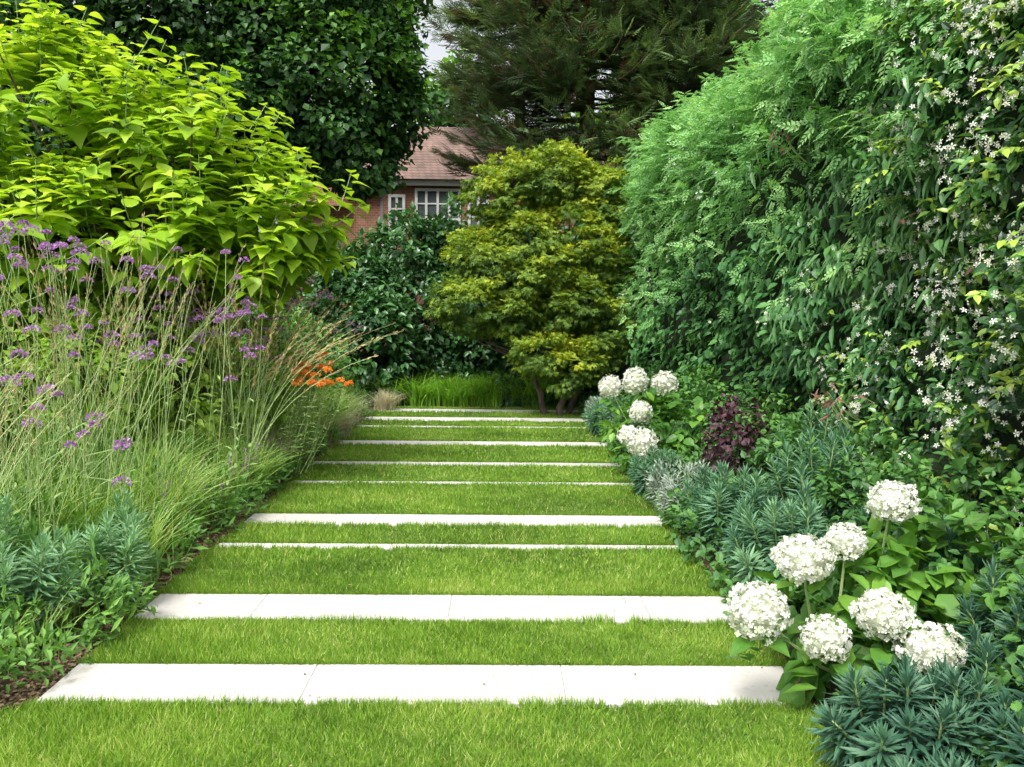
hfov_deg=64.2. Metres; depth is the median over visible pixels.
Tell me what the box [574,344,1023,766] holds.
geranium groundcover
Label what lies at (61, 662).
bark mulch
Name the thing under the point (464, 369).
fern groundcover
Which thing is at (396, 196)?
side window frame
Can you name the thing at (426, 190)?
bay window frame
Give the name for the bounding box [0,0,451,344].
lime tree
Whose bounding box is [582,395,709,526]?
artemisia clump
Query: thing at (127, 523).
euphorbia shrub
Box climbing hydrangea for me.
[603,0,1008,507]
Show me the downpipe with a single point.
(381, 205)
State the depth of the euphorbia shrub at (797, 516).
4.92 m
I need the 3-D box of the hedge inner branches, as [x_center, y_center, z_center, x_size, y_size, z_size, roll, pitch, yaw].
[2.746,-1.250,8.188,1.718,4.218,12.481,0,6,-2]
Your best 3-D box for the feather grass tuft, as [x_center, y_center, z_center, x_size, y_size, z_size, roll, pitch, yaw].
[-2.059,0.375,9.535,1.239,0.523,5.726,1,6,2]
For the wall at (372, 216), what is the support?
on the ground
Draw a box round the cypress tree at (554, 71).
[427,0,730,223]
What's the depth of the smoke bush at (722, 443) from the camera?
6.37 m
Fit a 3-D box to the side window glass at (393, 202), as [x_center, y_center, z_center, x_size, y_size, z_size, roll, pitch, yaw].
[-3.269,-4.759,23.213,0.380,1.100,0.070,1,6,-1]
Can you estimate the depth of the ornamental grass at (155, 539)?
5.59 m
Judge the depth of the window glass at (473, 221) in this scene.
23.19 m
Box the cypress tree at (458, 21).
[418,0,604,142]
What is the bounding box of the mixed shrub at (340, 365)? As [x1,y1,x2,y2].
[0,229,365,462]
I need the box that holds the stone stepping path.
[36,409,805,707]
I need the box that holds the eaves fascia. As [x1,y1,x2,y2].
[336,180,475,186]
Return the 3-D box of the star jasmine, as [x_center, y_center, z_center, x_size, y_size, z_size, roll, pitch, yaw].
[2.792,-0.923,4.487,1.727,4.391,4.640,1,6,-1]
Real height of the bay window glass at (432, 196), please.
1.180 m
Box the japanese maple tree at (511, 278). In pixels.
[422,138,647,415]
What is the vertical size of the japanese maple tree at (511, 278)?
4.034 m
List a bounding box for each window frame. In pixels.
[388,194,404,237]
[415,188,460,227]
[468,189,488,225]
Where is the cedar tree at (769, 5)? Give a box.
[625,0,794,113]
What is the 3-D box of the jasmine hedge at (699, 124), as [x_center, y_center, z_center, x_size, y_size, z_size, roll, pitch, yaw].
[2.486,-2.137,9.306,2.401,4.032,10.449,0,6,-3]
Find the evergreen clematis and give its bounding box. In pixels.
[729,0,1005,422]
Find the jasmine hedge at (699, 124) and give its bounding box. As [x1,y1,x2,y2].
[596,0,1013,382]
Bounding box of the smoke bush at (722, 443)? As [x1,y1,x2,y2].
[695,393,775,483]
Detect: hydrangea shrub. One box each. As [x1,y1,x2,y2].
[592,366,720,475]
[724,480,1011,707]
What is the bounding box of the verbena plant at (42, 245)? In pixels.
[0,219,361,571]
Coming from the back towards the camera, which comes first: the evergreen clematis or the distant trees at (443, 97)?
the distant trees at (443, 97)
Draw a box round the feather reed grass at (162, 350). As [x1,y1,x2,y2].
[0,210,404,583]
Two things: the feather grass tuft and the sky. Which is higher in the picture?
the sky
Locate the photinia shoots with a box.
[769,130,861,435]
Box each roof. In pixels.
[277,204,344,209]
[363,127,619,180]
[395,143,476,179]
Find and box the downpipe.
[380,197,382,243]
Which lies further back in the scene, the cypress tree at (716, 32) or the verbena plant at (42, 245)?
the cypress tree at (716, 32)
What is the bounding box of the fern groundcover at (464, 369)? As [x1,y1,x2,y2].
[307,355,623,407]
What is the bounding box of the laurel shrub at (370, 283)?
[299,164,633,407]
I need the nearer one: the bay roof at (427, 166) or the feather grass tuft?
the feather grass tuft
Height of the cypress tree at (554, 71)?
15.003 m
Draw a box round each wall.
[284,185,609,350]
[383,185,494,347]
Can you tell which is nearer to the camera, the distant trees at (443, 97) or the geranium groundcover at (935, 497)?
the geranium groundcover at (935, 497)
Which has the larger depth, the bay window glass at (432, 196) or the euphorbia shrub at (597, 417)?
the bay window glass at (432, 196)
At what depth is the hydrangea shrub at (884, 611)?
3.30 m
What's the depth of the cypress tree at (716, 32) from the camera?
16.95 m
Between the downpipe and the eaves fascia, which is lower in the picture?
the downpipe
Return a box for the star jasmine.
[755,0,1023,630]
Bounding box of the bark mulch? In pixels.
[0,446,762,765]
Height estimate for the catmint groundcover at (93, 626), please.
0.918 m
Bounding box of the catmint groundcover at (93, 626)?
[0,362,377,692]
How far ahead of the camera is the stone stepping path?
3.56 m
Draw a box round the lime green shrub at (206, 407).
[0,290,306,461]
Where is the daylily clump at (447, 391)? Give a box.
[337,367,587,407]
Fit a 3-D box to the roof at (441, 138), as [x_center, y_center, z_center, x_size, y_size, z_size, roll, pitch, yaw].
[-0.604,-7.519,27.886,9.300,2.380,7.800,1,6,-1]
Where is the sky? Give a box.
[8,0,777,231]
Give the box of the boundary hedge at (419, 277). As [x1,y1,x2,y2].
[1,246,621,378]
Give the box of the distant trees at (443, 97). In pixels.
[6,42,674,322]
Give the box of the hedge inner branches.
[626,3,1023,555]
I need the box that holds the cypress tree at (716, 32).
[595,0,785,171]
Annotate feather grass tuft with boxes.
[230,388,406,478]
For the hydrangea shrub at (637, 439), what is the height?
1.126 m
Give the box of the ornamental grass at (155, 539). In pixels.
[0,338,372,675]
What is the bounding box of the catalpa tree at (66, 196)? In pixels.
[0,0,369,430]
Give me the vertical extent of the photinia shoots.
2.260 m
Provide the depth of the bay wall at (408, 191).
23.16 m
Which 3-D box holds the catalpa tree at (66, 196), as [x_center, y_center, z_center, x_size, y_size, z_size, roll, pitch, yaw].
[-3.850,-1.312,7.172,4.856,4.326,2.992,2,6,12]
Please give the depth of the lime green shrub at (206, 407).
6.62 m
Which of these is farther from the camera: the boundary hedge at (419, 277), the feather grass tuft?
the boundary hedge at (419, 277)
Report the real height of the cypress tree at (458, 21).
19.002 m
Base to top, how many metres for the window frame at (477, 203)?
1.180 m
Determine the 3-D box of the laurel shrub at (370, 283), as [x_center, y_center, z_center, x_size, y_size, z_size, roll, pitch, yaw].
[-0.036,-1.680,13.831,7.219,4.299,2.773,-1,6,-14]
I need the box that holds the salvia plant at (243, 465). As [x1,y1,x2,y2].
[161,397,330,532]
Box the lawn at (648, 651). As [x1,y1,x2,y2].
[0,407,840,766]
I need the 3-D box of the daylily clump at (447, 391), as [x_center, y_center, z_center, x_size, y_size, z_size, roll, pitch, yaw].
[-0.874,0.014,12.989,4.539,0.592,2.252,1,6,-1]
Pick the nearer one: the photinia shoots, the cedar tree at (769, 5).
the photinia shoots
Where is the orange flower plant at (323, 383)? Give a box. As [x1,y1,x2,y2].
[279,352,353,473]
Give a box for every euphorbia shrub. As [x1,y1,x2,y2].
[0,487,162,649]
[582,396,681,496]
[673,394,929,613]
[806,523,1023,766]
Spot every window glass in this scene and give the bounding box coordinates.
[391,197,401,228]
[418,191,457,230]
[471,193,485,224]
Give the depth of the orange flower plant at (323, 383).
7.16 m
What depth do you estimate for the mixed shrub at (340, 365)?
10.24 m

